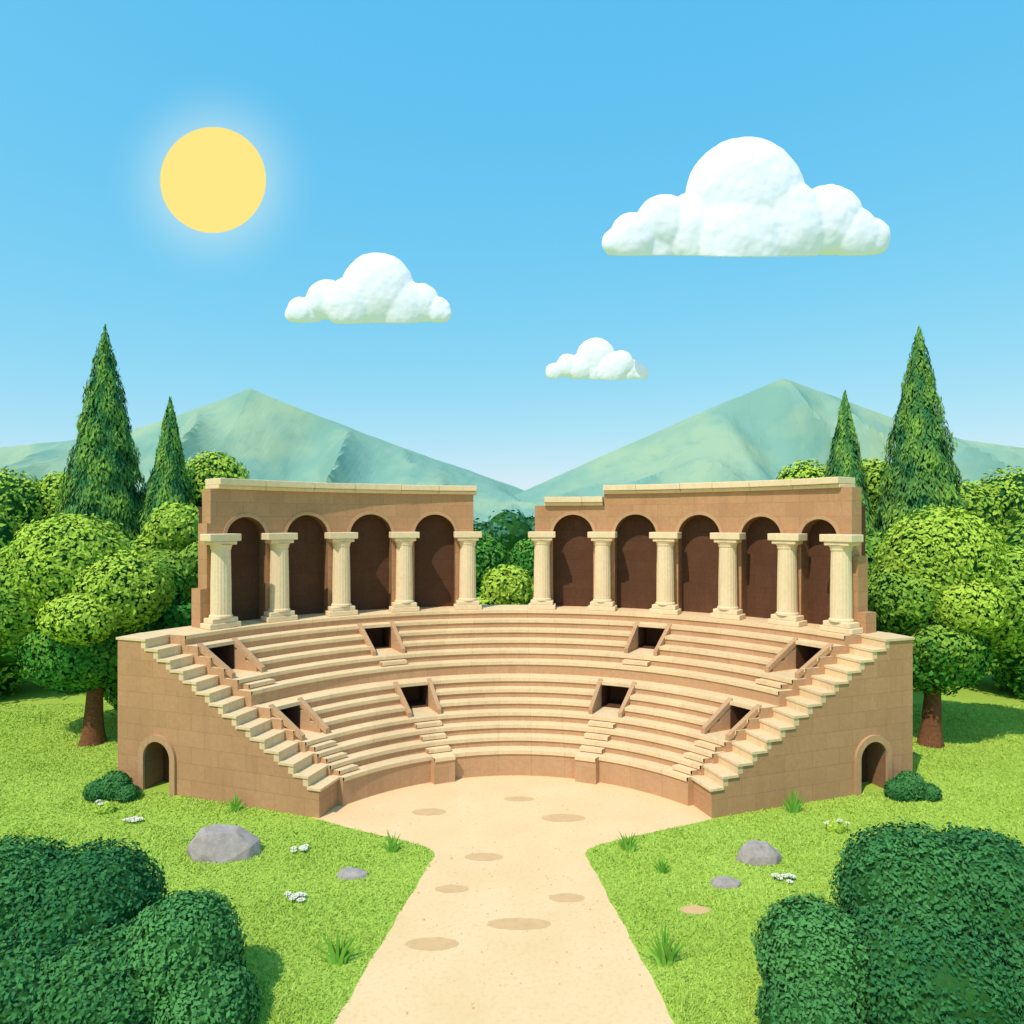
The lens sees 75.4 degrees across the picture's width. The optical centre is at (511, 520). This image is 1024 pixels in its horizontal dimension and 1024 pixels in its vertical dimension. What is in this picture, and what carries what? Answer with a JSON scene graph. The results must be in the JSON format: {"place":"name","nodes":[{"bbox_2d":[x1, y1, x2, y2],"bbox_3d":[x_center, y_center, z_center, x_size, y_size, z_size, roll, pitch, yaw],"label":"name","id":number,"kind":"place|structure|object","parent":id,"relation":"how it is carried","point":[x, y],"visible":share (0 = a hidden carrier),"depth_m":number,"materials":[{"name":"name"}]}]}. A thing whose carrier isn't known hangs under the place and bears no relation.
{"place":"outdoors","nodes":[
{"label":"outdoors","id":0,"kind":"place"},
{"bbox_2d":[160,127,265,232],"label":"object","id":1,"kind":"object","parent":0,"point":[212,179],"visible":1,"depth_m":2993.20,"materials":[{"name":"yellow"}]},
{"bbox_2d":[0,389,542,521],"bbox_3d":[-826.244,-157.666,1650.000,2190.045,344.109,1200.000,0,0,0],"label":"mountain","id":2,"kind":"structure","parent":0,"point":[259,435],"depth_m":1543.88,"materials":[{"name":"green"}]},
{"bbox_2d":[285,253,451,323],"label":"cloud","id":3,"kind":"structure","parent":0,"point":[376,288],"depth_m":432.57,"materials":[{"name":"white"}]},
{"bbox_2d":[312,766,710,1023],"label":"sand path","id":4,"kind":"structure","parent":0,"point":[507,914],"depth_m":16.97,"materials":[{"name":"beige sand"}]},
{"bbox_2d":[0,667,1023,1023],"bbox_3d":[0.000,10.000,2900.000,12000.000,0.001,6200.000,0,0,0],"label":"grass ground","id":5,"kind":"structure","parent":0,"point":[32,693],"depth_m":20.12,"materials":[{"name":"green plant"}]},
{"bbox_2d":[0,508,36,698],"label":"broadleaf tree","id":6,"kind":"object","parent":5,"relation":"on","point":[10,673],"visible":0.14,"depth_m":37.36,"materials":[{"name":"green plant"}]},
{"bbox_2d":[0,466,48,535],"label":"broadleaf tree","id":7,"kind":"object","parent":5,"relation":"on","point":[20,500],"visible":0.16,"depth_m":48.76,"materials":[{"name":"green plant"}]},
{"bbox_2d":[33,471,74,518],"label":"broadleaf tree","id":8,"kind":"object","parent":5,"relation":"on","point":[49,485],"visible":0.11,"depth_m":50.17,"materials":[{"name":"green plant"}]},
{"bbox_2d":[0,512,176,746],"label":"broadleaf tree","id":9,"kind":"object","parent":5,"relation":"on","point":[79,594],"visible":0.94,"depth_m":28.26,"materials":[{"name":"green plant"}]},
{"bbox_2d":[54,324,149,544],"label":"cypress tree","id":10,"kind":"object","parent":5,"relation":"on","point":[106,472],"visible":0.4,"depth_m":41.88,"materials":[{"name":"green plant"}]},
{"bbox_2d":[94,799,115,814],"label":"white flower clump","id":11,"kind":"object","parent":5,"relation":"on","point":[105,807],"visible":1,"depth_m":22.65,"materials":[{"name":"green plant"}]},
{"bbox_2d":[82,770,140,802],"bbox_3d":[-14.405,9.626,23.939,2.040,1.201,1.143,0,0,0],"label":"shrub","id":12,"kind":"object","parent":5,"relation":"on","point":[117,785],"visible":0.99,"depth_m":23.62,"materials":[{"name":"green plant"}]},
{"bbox_2d":[0,832,261,1023],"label":"bush","id":13,"kind":"object","parent":5,"relation":"on","point":[95,934],"visible":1,"depth_m":12.95,"materials":[{"name":"green plant"}]},
{"bbox_2d":[123,816,142,823],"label":"white flower clump","id":14,"kind":"object","parent":5,"relation":"on","point":[135,818],"visible":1,"depth_m":21.98,"materials":[{"name":"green plant"}]},
{"bbox_2d":[103,560,190,710],"bbox_3d":[-18.339,6.023,33.162,5.797,8.087,4.222,0,0,0],"label":"broadleaf tree","id":15,"kind":"object","parent":5,"relation":"on","point":[177,613],"visible":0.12,"depth_m":32.51,"materials":[{"name":"green plant"}]},
{"bbox_2d":[127,501,198,603],"bbox_3d":[-18.127,4.473,35.645,5.343,11.169,4.040,0,0,0],"label":"broadleaf tree","id":16,"kind":"object","parent":5,"relation":"on","point":[169,535],"visible":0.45,"depth_m":34.74,"materials":[{"name":"green plant"}]},
{"bbox_2d":[138,396,194,533],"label":"cypress tree","id":17,"kind":"object","parent":5,"relation":"on","point":[169,482],"visible":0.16,"depth_m":41.42,"materials":[{"name":"green plant"}]},
{"bbox_2d":[185,449,250,509],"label":"broadleaf tree","id":18,"kind":"object","parent":5,"relation":"on","point":[201,468],"visible":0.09,"depth_m":48.39,"materials":[{"name":"green plant"}]},
{"bbox_2d":[186,824,260,863],"bbox_3d":[-8.690,9.656,19.983,2.278,0.807,1.267,0,0,0],"label":"rock","id":19,"kind":"object","parent":5,"relation":"on","point":[218,843],"visible":0.99,"depth_m":19.63,"materials":[{"name":"grey stone"}]},
{"bbox_2d":[226,794,242,811],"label":"grass tuft","id":20,"kind":"object","parent":5,"relation":"on","point":[235,805],"visible":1,"depth_m":22.86,"materials":[{"name":"green plant"}]},
{"bbox_2d":[284,891,306,902],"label":"white flower clump","id":21,"kind":"object","parent":5,"relation":"on","point":[299,894],"visible":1,"depth_m":17.50,"materials":[{"name":"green plant"}]},
{"bbox_2d":[290,844,308,853],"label":"white flower clump","id":22,"kind":"object","parent":5,"relation":"on","point":[304,847],"visible":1,"depth_m":19.99,"materials":[{"name":"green plant"}]},
{"bbox_2d":[309,930,365,965],"bbox_3d":[-3.984,9.600,15.056,1.398,0.801,0.366,0,0,0],"label":"grass tuft","id":23,"kind":"object","parent":5,"relation":"on","point":[340,954],"visible":1,"depth_m":14.97,"materials":[{"name":"green plant"}]},
{"bbox_2d":[336,867,368,879],"bbox_3d":[-4.508,9.929,18.708,0.949,0.212,0.524,0,0,0],"label":"rock","id":24,"kind":"object","parent":5,"relation":"on","point":[348,873],"visible":1,"depth_m":18.58,"materials":[{"name":"grey stone"}]},
{"bbox_2d":[378,829,408,852],"bbox_3d":[-3.628,9.655,20.080,0.948,0.690,0.387,0,0,3],"label":"grass tuft","id":25,"kind":"object","parent":5,"relation":"on","point":[393,846],"visible":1,"depth_m":20.00,"materials":[{"name":"green plant"}]},
{"bbox_2d":[473,529,511,597],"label":"broadleaf tree","id":26,"kind":"object","parent":5,"relation":"on","point":[490,553],"visible":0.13,"depth_m":48.29,"materials":[{"name":"green plant"}]},
{"bbox_2d":[473,509,534,560],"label":"forest","id":27,"kind":"object","parent":5,"relation":"on","point":[509,528],"visible":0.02,"depth_m":86.10,"materials":[{"name":"green plant"}]},
{"bbox_2d":[476,564,533,604],"bbox_3d":[-0.306,6.395,40.707,5.296,7.548,4.314,0,0,28],"label":"bush","id":28,"kind":"object","parent":5,"relation":"on","point":[504,584],"visible":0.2,"depth_m":39.89,"materials":[{"name":"green plant"}]},
{"bbox_2d":[116,605,914,817],"bbox_3d":[0.122,7.198,28.535,30.207,5.604,12.629,0,0,0],"label":"ancient amphitheatre","id":29,"kind":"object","parent":5,"relation":"on","point":[246,710],"visible":1,"depth_m":25.50,"materials":[{"name":"stone"}]},
{"bbox_2d":[191,478,481,629],"bbox_3d":[-7.631,1.301,31.147,13.454,6.199,3.148,0,0,-31],"label":"stone arcade","id":30,"kind":"object","parent":29,"relation":"on","point":[269,551],"visible":1,"depth_m":31.25,"materials":[{"name":"stone"}]},
{"bbox_2d":[197,621,832,740],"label":"stair doorways","id":31,"kind":"structure","parent":29,"relation":"in","point":[379,638],"depth_m":26.76,"materials":[{"name":"stone"}]},
{"bbox_2d":[528,477,875,634],"bbox_3d":[7.992,1.304,30.777,15.692,6.193,3.655,0,0,31],"label":"stone arcade","id":32,"kind":"object","parent":29,"relation":"on","point":[787,552],"visible":1,"depth_m":30.80,"materials":[{"name":"stone"}]},
{"bbox_2d":[506,537,533,590],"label":"broadleaf tree","id":33,"kind":"object","parent":5,"relation":"on","point":[523,556],"visible":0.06,"depth_m":48.55,"materials":[{"name":"green plant"}]},
{"bbox_2d":[613,832,640,852],"bbox_3d":[3.486,9.685,20.140,0.922,0.629,0.328,0,0,0],"label":"grass tuft","id":34,"kind":"object","parent":5,"relation":"on","point":[627,845],"visible":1,"depth_m":20.06,"materials":[{"name":"green plant"}]},
{"bbox_2d":[651,854,669,873],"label":"grass tuft","id":35,"kind":"object","parent":5,"relation":"on","point":[660,867],"visible":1,"depth_m":18.86,"materials":[{"name":"green plant"}]},
{"bbox_2d":[640,918,691,965],"bbox_3d":[3.464,9.535,14.970,1.397,0.931,0.386,0,0,-6],"label":"grass tuft","id":36,"kind":"object","parent":5,"relation":"on","point":[661,955],"visible":1,"depth_m":14.99,"materials":[{"name":"green plant"}]},
{"bbox_2d":[710,876,741,888],"bbox_3d":[5.870,9.929,18.244,0.906,0.210,0.490,0,0,0],"label":"rock","id":37,"kind":"object","parent":5,"relation":"on","point":[724,882],"visible":1,"depth_m":18.12,"materials":[{"name":"grey stone"}]},
{"bbox_2d":[736,840,781,865],"bbox_3d":[7.271,9.766,19.564,1.367,0.552,0.742,0,0,0],"label":"rock","id":38,"kind":"object","parent":5,"relation":"on","point":[756,852],"visible":0.98,"depth_m":19.36,"materials":[{"name":"grey stone"}]},
{"bbox_2d":[772,873,795,882],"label":"white flower clump","id":39,"kind":"object","parent":5,"relation":"on","point":[792,876],"visible":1,"depth_m":18.45,"materials":[{"name":"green plant"}]},
{"bbox_2d":[778,787,807,813],"bbox_3d":[9.651,9.564,22.767,1.090,0.872,0.396,0,0,-10],"label":"grass tuft","id":40,"kind":"object","parent":5,"relation":"on","point":[793,806],"visible":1,"depth_m":22.71,"materials":[{"name":"green plant"}]},
{"bbox_2d":[774,459,831,479],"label":"broadleaf tree","id":41,"kind":"object","parent":5,"relation":"on","point":[805,470],"visible":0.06,"depth_m":48.98,"materials":[{"name":"green plant"}]},
{"bbox_2d":[824,819,849,833],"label":"white flower clump","id":42,"kind":"object","parent":5,"relation":"on","point":[837,826],"visible":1,"depth_m":21.27,"materials":[{"name":"green plant"}]},
{"bbox_2d":[824,390,876,538],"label":"cypress tree","id":43,"kind":"object","parent":5,"relation":"on","point":[844,460],"visible":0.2,"depth_m":41.44,"materials":[{"name":"green plant"}]},
{"bbox_2d":[860,458,891,529],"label":"broadleaf tree","id":44,"kind":"object","parent":5,"relation":"on","point":[872,470],"visible":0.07,"depth_m":46.46,"materials":[{"name":"green plant"}]},
{"bbox_2d":[865,531,888,629],"bbox_3d":[19.014,5.269,34.698,5.691,9.585,4.459,0,0,25],"label":"broadleaf tree","id":45,"kind":"object","parent":5,"relation":"on","point":[871,542],"visible":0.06,"depth_m":33.88,"materials":[{"name":"green plant"}]},
{"bbox_2d":[749,816,1023,1023],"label":"bush","id":46,"kind":"object","parent":5,"relation":"on","point":[919,926],"visible":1,"depth_m":12.97,"materials":[{"name":"green plant"}]},
{"bbox_2d":[883,770,942,801],"bbox_3d":[14.443,9.614,23.977,2.041,1.180,1.125,0,0,0],"label":"shrub","id":47,"kind":"object","parent":5,"relation":"on","point":[906,785],"visible":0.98,"depth_m":23.64,"materials":[{"name":"green plant"}]},
{"bbox_2d":[872,325,975,536],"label":"cypress tree","id":48,"kind":"object","parent":5,"relation":"on","point":[920,473],"visible":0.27,"depth_m":41.94,"materials":[{"name":"green plant"}]},
{"bbox_2d":[868,503,1023,748],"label":"broadleaf tree","id":49,"kind":"object","parent":5,"relation":"on","point":[946,590],"visible":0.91,"depth_m":28.21,"materials":[{"name":"green plant"}]},
{"bbox_2d":[955,479,1009,531],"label":"broadleaf tree","id":50,"kind":"object","parent":5,"relation":"on","point":[983,504],"visible":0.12,"depth_m":48.14,"materials":[{"name":"green plant"}]},
{"bbox_2d":[973,465,1023,548],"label":"broadleaf tree","id":51,"kind":"object","parent":5,"relation":"on","point":[1008,488],"visible":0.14,"depth_m":48.27,"materials":[{"name":"green plant"}]},
{"bbox_2d":[980,513,1023,697],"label":"broadleaf tree","id":52,"kind":"object","parent":5,"relation":"on","point":[1011,664],"visible":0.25,"depth_m":37.34,"materials":[{"name":"green plant"}]},
{"bbox_2d":[0,0,1023,489],"label":"sky","id":53,"kind":"structure","parent":0,"point":[491,149],"materials":[{"name":"blue"}]},
{"bbox_2d":[546,338,648,379],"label":"cloud","id":54,"kind":"structure","parent":0,"point":[598,358],"depth_m":455.24,"materials":[{"name":"white"}]},
{"bbox_2d":[602,137,890,256],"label":"cloud","id":55,"kind":"structure","parent":0,"point":[749,197],"depth_m":408.03,"materials":[{"name":"white"}]},
{"bbox_2d":[479,378,1023,522],"bbox_3d":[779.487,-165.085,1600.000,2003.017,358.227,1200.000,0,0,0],"label":"mountain","id":56,"kind":"structure","parent":0,"point":[768,431],"depth_m":1479.57,"materials":[{"name":"green"}]}
]}

